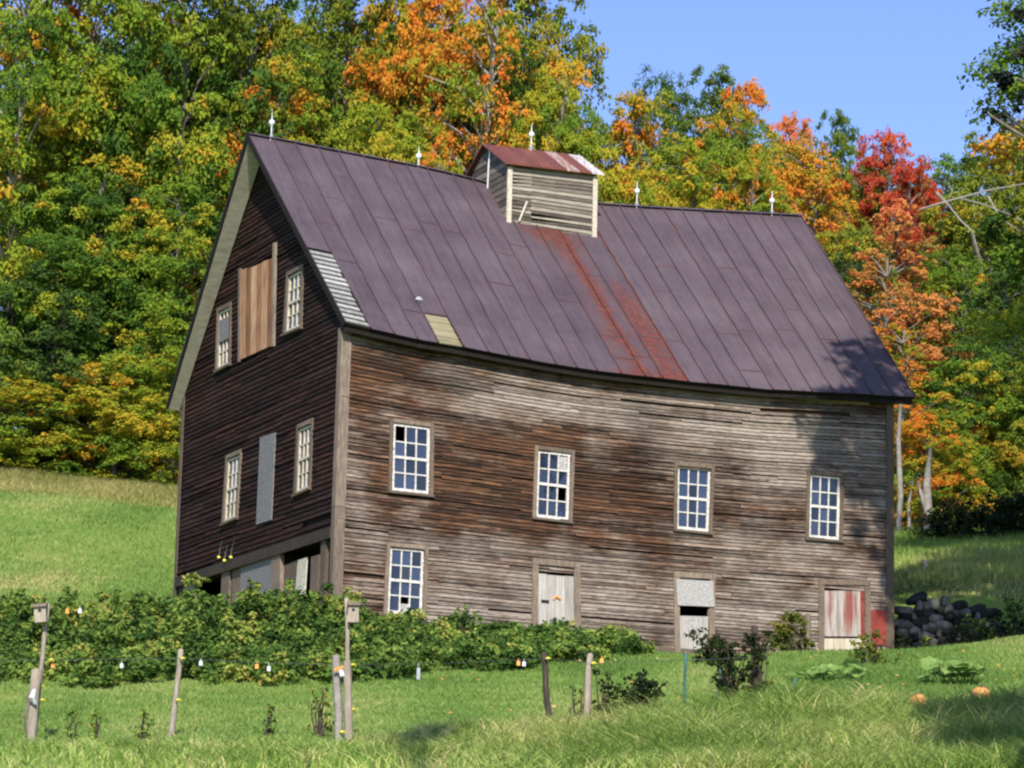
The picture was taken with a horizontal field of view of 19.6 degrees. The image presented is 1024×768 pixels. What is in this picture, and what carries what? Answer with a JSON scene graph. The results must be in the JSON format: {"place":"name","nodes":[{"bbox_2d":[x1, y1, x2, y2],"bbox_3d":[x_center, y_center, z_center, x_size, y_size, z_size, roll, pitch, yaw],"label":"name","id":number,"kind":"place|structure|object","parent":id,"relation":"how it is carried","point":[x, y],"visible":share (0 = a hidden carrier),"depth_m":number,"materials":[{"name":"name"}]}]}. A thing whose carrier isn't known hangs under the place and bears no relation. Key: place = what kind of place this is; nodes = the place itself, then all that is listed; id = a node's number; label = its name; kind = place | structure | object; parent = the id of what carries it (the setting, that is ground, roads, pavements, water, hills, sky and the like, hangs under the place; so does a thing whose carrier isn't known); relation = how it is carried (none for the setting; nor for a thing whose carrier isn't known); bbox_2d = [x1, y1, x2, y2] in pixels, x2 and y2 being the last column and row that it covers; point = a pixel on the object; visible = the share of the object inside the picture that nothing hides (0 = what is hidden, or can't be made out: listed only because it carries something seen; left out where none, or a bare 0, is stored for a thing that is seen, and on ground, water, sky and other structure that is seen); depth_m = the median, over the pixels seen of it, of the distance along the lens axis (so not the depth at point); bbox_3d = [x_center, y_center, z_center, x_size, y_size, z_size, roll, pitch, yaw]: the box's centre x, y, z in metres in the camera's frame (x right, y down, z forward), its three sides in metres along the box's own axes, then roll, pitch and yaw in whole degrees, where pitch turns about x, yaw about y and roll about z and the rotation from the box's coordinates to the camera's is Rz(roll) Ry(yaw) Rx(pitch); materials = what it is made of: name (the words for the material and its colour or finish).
{"place":"outdoors","nodes":[
{"label":"outdoors","id":0,"kind":"place"},
{"bbox_2d":[0,679,1023,767],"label":"tall grass","id":1,"kind":"structure","parent":0,"point":[717,747],"depth_m":32.08,"materials":[{"name":"green plant"}]},
{"bbox_2d":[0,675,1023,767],"bbox_3d":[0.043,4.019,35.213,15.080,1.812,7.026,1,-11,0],"label":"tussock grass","id":2,"kind":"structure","parent":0,"point":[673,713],"depth_m":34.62,"materials":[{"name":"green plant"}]},
{"bbox_2d":[0,451,1023,767],"bbox_3d":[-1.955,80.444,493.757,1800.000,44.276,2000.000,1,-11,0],"label":"ground","id":3,"kind":"structure","parent":0,"point":[990,601],"depth_m":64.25,"materials":[{"name":"green plant"}]},
{"bbox_2d":[24,669,41,741],"bbox_3d":[-6.227,4.318,38.161,0.235,1.306,0.259,-2,-12,18],"label":"fence post","id":4,"kind":"object","parent":3,"relation":"on","point":[33,694],"visible":0.78,"depth_m":38.17,"materials":[{"name":"grey wood"}]},
{"bbox_2d":[32,603,53,738],"bbox_3d":[-6.119,3.904,38.451,0.320,2.162,0.258,1,-11,0],"label":"nest box pole","id":5,"kind":"object","parent":3,"relation":"on","point":[41,613],"visible":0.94,"depth_m":38.56,"materials":[{"name":"grey wood"}]},
{"bbox_2d":[0,25,104,428],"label":"tree","id":6,"kind":"object","parent":3,"relation":"on","point":[1,103],"visible":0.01,"depth_m":115.55,"materials":[{"name":"green plant"}]},
{"bbox_2d":[0,379,128,477],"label":"tree","id":7,"kind":"object","parent":3,"relation":"on","point":[13,436],"visible":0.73,"depth_m":92.63,"materials":[{"name":"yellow plant"}]},
{"bbox_2d":[63,708,83,743],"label":"weed","id":8,"kind":"object","parent":3,"relation":"on","point":[71,731],"visible":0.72,"depth_m":38.42,"materials":[{"name":"green plant"}]},
{"bbox_2d":[0,0,157,455],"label":"tree","id":9,"kind":"object","parent":3,"relation":"on","point":[39,87],"visible":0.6,"depth_m":98.72,"materials":[{"name":"green plant"}]},
{"bbox_2d":[0,261,165,476],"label":"tree","id":10,"kind":"object","parent":3,"relation":"on","point":[57,335],"visible":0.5,"depth_m":94.70,"materials":[{"name":"green plant"}]},
{"bbox_2d":[0,463,177,509],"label":"dry grass","id":11,"kind":"structure","parent":3,"relation":"on","point":[34,480],"depth_m":88.91,"materials":[{"name":"plant"}]},
{"bbox_2d":[15,351,181,482],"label":"tree","id":12,"kind":"object","parent":3,"relation":"on","point":[102,399],"visible":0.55,"depth_m":92.91,"materials":[{"name":"yellow plant"}]},
{"bbox_2d":[0,153,205,453],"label":"tree","id":13,"kind":"object","parent":3,"relation":"on","point":[59,253],"visible":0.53,"depth_m":96.93,"materials":[{"name":"green plant"}]},
{"bbox_2d":[0,0,225,385],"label":"tree","id":14,"kind":"object","parent":3,"relation":"on","point":[86,24],"visible":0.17,"depth_m":100.48,"materials":[{"name":"green plant"}]},
{"bbox_2d":[89,344,181,485],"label":"tree","id":15,"kind":"object","parent":3,"relation":"on","point":[171,473],"visible":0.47,"depth_m":92.42,"materials":[{"name":"green plant"}]},
{"bbox_2d":[40,16,230,333],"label":"tree","id":16,"kind":"object","parent":3,"relation":"on","point":[132,44],"depth_m":116.57,"materials":[{"name":"green plant"}]},
{"bbox_2d":[65,177,218,465],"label":"tree","id":17,"kind":"object","parent":3,"relation":"on","point":[169,309],"visible":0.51,"depth_m":96.29,"materials":[{"name":"green plant"}]},
{"bbox_2d":[134,708,156,739],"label":"weed","id":18,"kind":"object","parent":3,"relation":"on","point":[145,717],"visible":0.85,"depth_m":38.43,"materials":[{"name":"green plant"}]},
{"bbox_2d":[44,0,297,470],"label":"tree","id":19,"kind":"object","parent":3,"relation":"on","point":[182,149],"visible":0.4,"depth_m":99.92,"materials":[{"name":"green plant"}]},
{"bbox_2d":[168,649,184,736],"bbox_3d":[-4.422,4.225,39.078,0.244,1.472,0.133,-6,-13,32],"label":"fence post","id":20,"kind":"object","parent":3,"relation":"on","point":[173,715],"visible":0.87,"depth_m":39.10,"materials":[{"name":"grey wood"}]},
{"bbox_2d":[140,0,344,297],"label":"tree","id":21,"kind":"object","parent":3,"relation":"on","point":[246,23],"visible":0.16,"depth_m":103.95,"materials":[{"name":"green plant"}]},
{"bbox_2d":[181,50,341,302],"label":"tree","id":22,"kind":"object","parent":3,"relation":"on","point":[306,121],"visible":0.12,"depth_m":102.06,"materials":[{"name":"green plant"}]},
{"bbox_2d":[237,0,401,145],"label":"tree","id":23,"kind":"object","parent":3,"relation":"on","point":[297,3],"visible":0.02,"depth_m":126.65,"materials":[{"name":"green plant"}]},
{"bbox_2d":[306,682,333,736],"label":"weed","id":24,"kind":"object","parent":3,"relation":"on","point":[319,728],"visible":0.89,"depth_m":38.97,"materials":[{"name":"green plant"}]},
{"bbox_2d":[0,572,657,688],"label":"bramble thicket","id":25,"kind":"object","parent":3,"relation":"on","point":[305,636],"visible":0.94,"depth_m":51.41,"materials":[{"name":"green plant"}]},
{"bbox_2d":[234,0,433,165],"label":"tree","id":26,"kind":"object","parent":3,"relation":"on","point":[343,11],"visible":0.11,"depth_m":106.17,"materials":[{"name":"green plant"}]},
{"bbox_2d":[332,655,345,741],"bbox_3d":[-2.226,4.178,37.934,0.213,1.427,0.250,1,-11,0],"label":"fence post","id":27,"kind":"object","parent":3,"relation":"on","point":[337,672],"visible":0.82,"depth_m":37.98,"materials":[{"name":"grey wood"}]},
{"bbox_2d":[343,598,360,739],"bbox_3d":[-2.105,3.844,38.412,0.220,2.164,0.220,1,-11,0],"label":"nest box pole","id":28,"kind":"object","parent":3,"relation":"on","point":[351,612],"visible":0.94,"depth_m":38.43,"materials":[{"name":"grey wood"}]},
{"bbox_2d":[322,87,431,166],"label":"tree","id":29,"kind":"object","parent":3,"relation":"on","point":[381,138],"visible":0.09,"depth_m":100.88,"materials":[{"name":"green plant"}]},
{"bbox_2d":[333,0,476,142],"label":"tree","id":30,"kind":"object","parent":3,"relation":"on","point":[439,22],"visible":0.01,"depth_m":126.52,"materials":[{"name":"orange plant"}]},
{"bbox_2d":[338,0,508,174],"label":"tree","id":31,"kind":"object","parent":3,"relation":"on","point":[398,54],"visible":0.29,"depth_m":105.10,"materials":[{"name":"orange plant"}]},
{"bbox_2d":[419,130,461,171],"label":"tree","id":32,"kind":"object","parent":3,"relation":"on","point":[438,159],"visible":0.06,"depth_m":99.29,"materials":[{"name":"orange plant"}]},
{"bbox_2d":[380,0,542,172],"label":"tree","id":33,"kind":"object","parent":3,"relation":"on","point":[496,44],"visible":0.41,"depth_m":102.30,"materials":[{"name":"orange plant"}]},
{"bbox_2d":[447,604,485,633],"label":"shrub","id":34,"kind":"object","parent":3,"relation":"on","point":[467,617],"visible":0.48,"depth_m":55.69,"materials":[{"name":"green plant"}]},
{"bbox_2d":[0,594,1023,754],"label":"lawn grass","id":35,"kind":"structure","parent":3,"relation":"on","point":[905,669],"depth_m":45.42,"materials":[{"name":"green plant"}]},
{"bbox_2d":[431,0,616,173],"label":"tree","id":36,"kind":"object","parent":3,"relation":"on","point":[580,42],"visible":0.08,"depth_m":107.95,"materials":[{"name":"green plant"}]},
{"bbox_2d":[166,112,915,654],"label":"barn","id":37,"kind":"structure","parent":3,"relation":"on","point":[526,388],"depth_m":61.63,"materials":[{"name":"brown wood"}]},
{"bbox_2d":[213,302,233,372],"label":"window","id":38,"kind":"structure","parent":37,"relation":"in","point":[223,354],"depth_m":64.91,"materials":[{"name":"beige paint"}]},
{"bbox_2d":[219,449,243,525],"bbox_3d":[-5.987,2.217,63.354,0.120,1.532,1.085,7,-12,-24],"label":"window","id":39,"kind":"structure","parent":37,"relation":"in","point":[232,472],"depth_m":63.44,"materials":[{"name":"beige paint"}]},
{"bbox_2d":[237,242,276,361],"bbox_3d":[-5.446,-1.703,63.070,0.060,2.262,2.400,7,-12,-24],"label":"hay door","id":40,"kind":"structure","parent":37,"relation":"in","point":[256,284],"depth_m":62.96,"materials":[{"name":"brown wood"}]},
{"bbox_2d":[280,263,304,336],"bbox_3d":[-4.495,-1.717,61.075,0.120,1.384,1.109,7,-12,-24],"label":"window","id":41,"kind":"structure","parent":37,"relation":"in","point":[293,300],"depth_m":61.14,"materials":[{"name":"beige paint"}]},
{"bbox_2d":[291,418,314,497],"bbox_3d":[-4.193,1.490,59.612,0.120,1.493,0.971,7,-12,-24],"label":"window","id":42,"kind":"structure","parent":37,"relation":"in","point":[304,441],"depth_m":59.68,"materials":[{"name":"beige paint"}]},
{"bbox_2d":[382,542,428,618],"bbox_3d":[-2.089,3.855,58.088,0.933,1.457,0.120,7,-12,-24],"label":"window","id":43,"kind":"structure","parent":37,"relation":"in","point":[404,576],"depth_m":58.13,"materials":[{"name":"white paint"}]},
{"bbox_2d":[387,418,434,497],"bbox_3d":[-1.983,1.460,58.586,0.992,1.506,0.120,7,-12,-24],"label":"window","id":44,"kind":"structure","parent":37,"relation":"in","point":[408,469],"depth_m":58.62,"materials":[{"name":"white paint"}]},
{"bbox_2d":[531,445,574,523],"bbox_3d":[0.834,2.032,59.828,0.929,1.532,0.120,7,-12,-24],"label":"window","id":45,"kind":"structure","parent":37,"relation":"in","point":[551,472],"depth_m":59.86,"materials":[{"name":"white paint"}]},
{"bbox_2d":[530,558,580,629],"bbox_3d":[0.890,4.368,59.429,1.123,1.675,0.090,7,-12,-24],"label":"door","id":46,"kind":"structure","parent":37,"relation":"in","point":[558,597],"depth_m":59.45,"materials":[{"name":"white wood"}]},
{"bbox_2d":[672,461,714,534],"bbox_3d":[3.756,2.357,61.168,0.956,1.467,0.120,7,-12,-24],"label":"window","id":47,"kind":"structure","parent":37,"relation":"in","point":[693,491],"depth_m":61.19,"materials":[{"name":"white paint"}]},
{"bbox_2d":[672,571,715,652],"bbox_3d":[3.722,4.708,60.710,0.979,1.724,0.110,7,-12,-24],"label":"door","id":48,"kind":"structure","parent":37,"relation":"in","point":[686,592],"depth_m":60.70,"materials":[{"name":"white wood"}]},
{"bbox_2d":[804,469,843,542],"bbox_3d":[6.591,2.583,62.479,0.950,1.503,0.120,7,-12,-24],"label":"window","id":49,"kind":"structure","parent":37,"relation":"in","point":[824,515],"depth_m":62.52,"materials":[{"name":"white paint"}]},
{"bbox_2d":[817,579,870,650],"bbox_3d":[6.990,4.902,62.255,1.284,1.660,0.090,7,-12,-24],"label":"door","id":50,"kind":"structure","parent":37,"relation":"in","point":[844,619],"depth_m":62.24,"materials":[{"name":"white wood"}]},
{"bbox_2d":[541,652,552,718],"bbox_3d":[0.467,4.162,38.825,0.184,1.298,0.184,-8,-15,40],"label":"fence post","id":51,"kind":"object","parent":3,"relation":"on","point":[546,693],"visible":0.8,"depth_m":38.84,"materials":[{"name":"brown wood"}]},
{"bbox_2d":[0,657,755,664],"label":"fence wire","id":52,"kind":"object","parent":51,"relation":"attached to","point":[371,664],"visible":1,"depth_m":38.74,"materials":[{"name":"grey metal"}]},
{"bbox_2d":[515,53,635,204],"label":"tree","id":53,"kind":"object","parent":3,"relation":"on","point":[568,142],"visible":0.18,"depth_m":102.15,"materials":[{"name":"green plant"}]},
{"bbox_2d":[583,653,596,716],"bbox_3d":[1.002,4.133,38.514,0.230,1.269,0.131,-4,-12,25],"label":"fence post","id":54,"kind":"object","parent":3,"relation":"on","point":[588,687],"visible":0.72,"depth_m":38.54,"materials":[{"name":"grey wood"}]},
{"bbox_2d":[591,668,613,716],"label":"vine","id":55,"kind":"object","parent":3,"relation":"on","point":[605,688],"visible":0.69,"depth_m":38.85,"materials":[{"name":"green plant"}]},
{"bbox_2d":[598,159,660,205],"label":"tree","id":56,"kind":"object","parent":3,"relation":"on","point":[641,180],"visible":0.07,"depth_m":102.68,"materials":[{"name":"yellow plant"}]},
{"bbox_2d":[602,669,676,716],"bbox_3d":[1.590,4.103,38.308,1.196,0.849,0.793,-5,-13,29],"label":"shrub","id":57,"kind":"object","parent":3,"relation":"on","point":[643,687],"visible":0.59,"depth_m":38.17,"materials":[{"name":"green plant"}]},
{"bbox_2d":[584,87,701,207],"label":"tree","id":58,"kind":"object","parent":3,"relation":"on","point":[628,148],"visible":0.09,"depth_m":109.36,"materials":[{"name":"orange plant"}]},
{"bbox_2d":[621,63,698,200],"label":"tree","id":59,"kind":"object","parent":3,"relation":"on","point":[676,111],"visible":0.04,"depth_m":136.96,"materials":[{"name":"green plant"}]},
{"bbox_2d":[622,134,752,210],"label":"tree","id":60,"kind":"object","parent":3,"relation":"on","point":[693,184],"visible":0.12,"depth_m":105.12,"materials":[{"name":"green plant"}]},
{"bbox_2d":[648,63,763,204],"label":"tree","id":61,"kind":"object","parent":3,"relation":"on","point":[714,103],"visible":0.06,"depth_m":134.28,"materials":[{"name":"green plant"}]},
{"bbox_2d":[683,627,729,662],"bbox_3d":[3.438,4.651,52.112,0.605,0.715,0.857,-6,-14,35],"label":"shrub","id":62,"kind":"object","parent":3,"relation":"on","point":[706,654],"visible":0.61,"depth_m":51.99,"materials":[{"name":"green plant"}]},
{"bbox_2d":[705,634,750,701],"bbox_3d":[2.911,3.864,39.381,0.706,1.108,0.578,1,-11,0],"label":"vine","id":63,"kind":"object","parent":3,"relation":"on","point":[729,666],"visible":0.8,"depth_m":39.37,"materials":[{"name":"green plant"}]},
{"bbox_2d":[681,77,823,216],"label":"tree","id":64,"kind":"object","parent":3,"relation":"on","point":[740,139],"visible":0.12,"depth_m":113.50,"materials":[{"name":"green plant"}]},
{"bbox_2d":[751,625,758,677],"bbox_3d":[3.230,3.885,39.204,0.130,1.381,0.103,-3,-12,22],"label":"fence post","id":65,"kind":"object","parent":3,"relation":"on","point":[754,628],"visible":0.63,"depth_m":39.29,"materials":[{"name":"grey wood"}]},
{"bbox_2d":[738,630,774,697],"bbox_3d":[3.234,3.808,39.123,0.471,1.126,0.344,1,-11,0],"label":"vine","id":66,"kind":"object","parent":65,"relation":"attached to","point":[759,655],"visible":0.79,"depth_m":39.10,"materials":[{"name":"green plant"}]},
{"bbox_2d":[713,150,802,213],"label":"tree","id":67,"kind":"object","parent":3,"relation":"on","point":[760,203],"visible":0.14,"depth_m":103.93,"materials":[{"name":"green plant"}]},
{"bbox_2d":[763,610,818,651],"bbox_3d":[5.431,4.901,57.650,1.067,1.046,0.890,1,-11,0],"label":"shrub","id":68,"kind":"object","parent":3,"relation":"on","point":[785,632],"visible":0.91,"depth_m":57.60,"materials":[{"name":"green plant"}]},
{"bbox_2d":[770,109,828,230],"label":"tree","id":69,"kind":"object","parent":3,"relation":"on","point":[790,123],"visible":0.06,"depth_m":125.96,"materials":[{"name":"orange plant"}]},
{"bbox_2d":[743,130,894,330],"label":"tree","id":70,"kind":"object","parent":3,"relation":"on","point":[830,184],"visible":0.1,"depth_m":108.25,"materials":[{"name":"orange plant"}]},
{"bbox_2d":[788,657,873,681],"bbox_3d":[4.954,4.455,46.009,1.268,0.426,1.073,1,-11,0],"label":"squash plant","id":71,"kind":"object","parent":3,"relation":"on","point":[828,670],"visible":0.77,"depth_m":45.91,"materials":[{"name":"green plant"}]},
{"bbox_2d":[812,108,864,216],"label":"tree","id":72,"kind":"object","parent":3,"relation":"on","point":[840,138],"visible":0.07,"depth_m":132.29,"materials":[{"name":"green plant"}]},
{"bbox_2d":[814,223,926,417],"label":"tree","id":73,"kind":"object","parent":3,"relation":"on","point":[838,259],"visible":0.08,"depth_m":100.35,"materials":[{"name":"green plant"}]},
{"bbox_2d":[848,629,900,664],"bbox_3d":[6.138,4.506,50.114,0.951,0.745,0.766,1,-11,0],"label":"shrub","id":74,"kind":"object","parent":3,"relation":"on","point":[874,655],"visible":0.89,"depth_m":50.05,"materials":[{"name":"green plant"}]},
{"bbox_2d":[825,156,924,390],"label":"tree","id":75,"kind":"object","parent":3,"relation":"on","point":[859,195],"visible":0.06,"depth_m":115.25,"materials":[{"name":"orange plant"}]},
{"bbox_2d":[828,125,945,389],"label":"tree","id":76,"kind":"object","parent":3,"relation":"on","point":[888,157],"visible":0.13,"depth_m":115.21,"materials":[{"name":"red plant"}]},
{"bbox_2d":[845,248,946,493],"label":"tree","id":77,"kind":"object","parent":3,"relation":"on","point":[879,271],"visible":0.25,"depth_m":96.95,"materials":[{"name":"orange plant"}]},
{"bbox_2d":[895,404,902,532],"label":"trunk","id":78,"kind":"object","parent":3,"relation":"on","point":[900,489],"visible":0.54,"depth_m":87.12,"materials":[{"name":"grey plant"}]},
{"bbox_2d":[850,198,974,520],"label":"tree","id":79,"kind":"object","parent":3,"relation":"on","point":[930,330],"visible":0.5,"depth_m":100.18,"materials":[{"name":"orange plant"}]},
{"bbox_2d":[855,153,973,483],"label":"tree","id":80,"kind":"object","parent":3,"relation":"on","point":[930,196],"visible":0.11,"depth_m":108.97,"materials":[{"name":"red plant"}]},
{"bbox_2d":[872,323,963,527],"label":"tree","id":81,"kind":"object","parent":3,"relation":"on","point":[914,381],"visible":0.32,"depth_m":92.32,"materials":[{"name":"orange plant"}]},
{"bbox_2d":[916,448,932,529],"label":"trunk","id":82,"kind":"object","parent":3,"relation":"on","point":[925,496],"visible":0.5,"depth_m":88.05,"materials":[{"name":"grey plant"}]},
{"bbox_2d":[894,405,997,529],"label":"tree","id":83,"kind":"object","parent":3,"relation":"on","point":[948,479],"visible":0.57,"depth_m":89.84,"materials":[{"name":"orange plant"}]},
{"bbox_2d":[913,152,978,318],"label":"tree","id":84,"kind":"object","parent":3,"relation":"on","point":[951,167],"visible":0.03,"depth_m":121.73,"materials":[{"name":"green plant"}]},
{"bbox_2d":[894,595,1002,648],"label":"stone wall","id":85,"kind":"structure","parent":3,"relation":"on","point":[918,621],"depth_m":63.19,"materials":[{"name":"grey stone"}]},
{"bbox_2d":[903,497,995,540],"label":"shrub","id":86,"kind":"object","parent":3,"relation":"on","point":[962,513],"visible":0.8,"depth_m":84.65,"materials":[{"name":"green plant"}]},
{"bbox_2d":[918,656,985,684],"bbox_3d":[6.557,4.267,44.030,1.039,0.500,0.868,1,-11,0],"label":"squash plant","id":87,"kind":"object","parent":3,"relation":"on","point":[957,669],"visible":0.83,"depth_m":43.86,"materials":[{"name":"green plant"}]},
{"bbox_2d":[894,524,1023,592],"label":"rough grass","id":88,"kind":"structure","parent":3,"relation":"on","point":[1004,558],"depth_m":72.79,"materials":[{"name":"green plant"}]},
{"bbox_2d":[894,343,1023,528],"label":"tree","id":89,"kind":"object","parent":3,"relation":"on","point":[957,372],"visible":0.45,"depth_m":93.86,"materials":[{"name":"green plant"}]},
{"bbox_2d":[897,242,1022,505],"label":"tree","id":90,"kind":"object","parent":3,"relation":"on","point":[964,274],"visible":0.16,"depth_m":102.32,"materials":[{"name":"green plant"}]},
{"bbox_2d":[900,130,1023,421],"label":"tree","id":91,"kind":"object","parent":3,"relation":"on","point":[954,226],"visible":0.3,"depth_m":106.22,"materials":[{"name":"green plant"}]},
{"bbox_2d":[920,181,1023,347],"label":"dead tree","id":92,"kind":"object","parent":3,"relation":"on","point":[975,247],"visible":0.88,"depth_m":101.70,"materials":[{"name":"grey wood"}]},
{"bbox_2d":[950,613,997,644],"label":"weed","id":93,"kind":"object","parent":3,"relation":"on","point":[970,624],"visible":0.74,"depth_m":62.58,"materials":[{"name":"green plant"}]},
{"bbox_2d":[935,267,1023,488],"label":"tree","id":94,"kind":"object","parent":3,"relation":"on","point":[964,338],"visible":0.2,"depth_m":98.92,"materials":[{"name":"green plant"}]},
{"bbox_2d":[938,486,1023,539],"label":"shrub","id":95,"kind":"object","parent":3,"relation":"on","point":[1005,518],"visible":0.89,"depth_m":84.40,"materials":[{"name":"green plant"}]},
{"bbox_2d":[946,131,1023,366],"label":"tree","id":96,"kind":"object","parent":3,"relation":"on","point":[1004,195],"visible":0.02,"depth_m":112.95,"materials":[{"name":"green plant"}]},
{"bbox_2d":[953,364,1023,525],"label":"tree","id":97,"kind":"object","parent":3,"relation":"on","point":[1015,454],"visible":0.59,"depth_m":92.79,"materials":[{"name":"green plant"}]},
{"bbox_2d":[957,0,1023,360],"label":"tree","id":98,"kind":"object","parent":3,"relation":"on","point":[1012,257],"visible":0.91,"depth_m":70.64,"materials":[{"name":"green plant"}]},
{"bbox_2d":[972,609,1015,640],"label":"weed","id":99,"kind":"object","parent":3,"relation":"on","point":[999,614],"visible":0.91,"depth_m":62.67,"materials":[{"name":"green plant"}]},
{"bbox_2d":[981,7,1023,137],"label":"tree","id":100,"kind":"object","parent":3,"relation":"on","point":[1001,78],"visible":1,"depth_m":51.45,"materials":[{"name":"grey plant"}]},
{"bbox_2d":[995,595,1023,635],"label":"weed","id":101,"kind":"object","parent":3,"relation":"on","point":[1014,618],"visible":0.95,"depth_m":62.59,"materials":[{"name":"green plant"}]},
{"bbox_2d":[0,0,1023,428],"label":"sky","id":102,"kind":"structure","parent":0,"point":[897,64],"materials":[{"name":"blue"}]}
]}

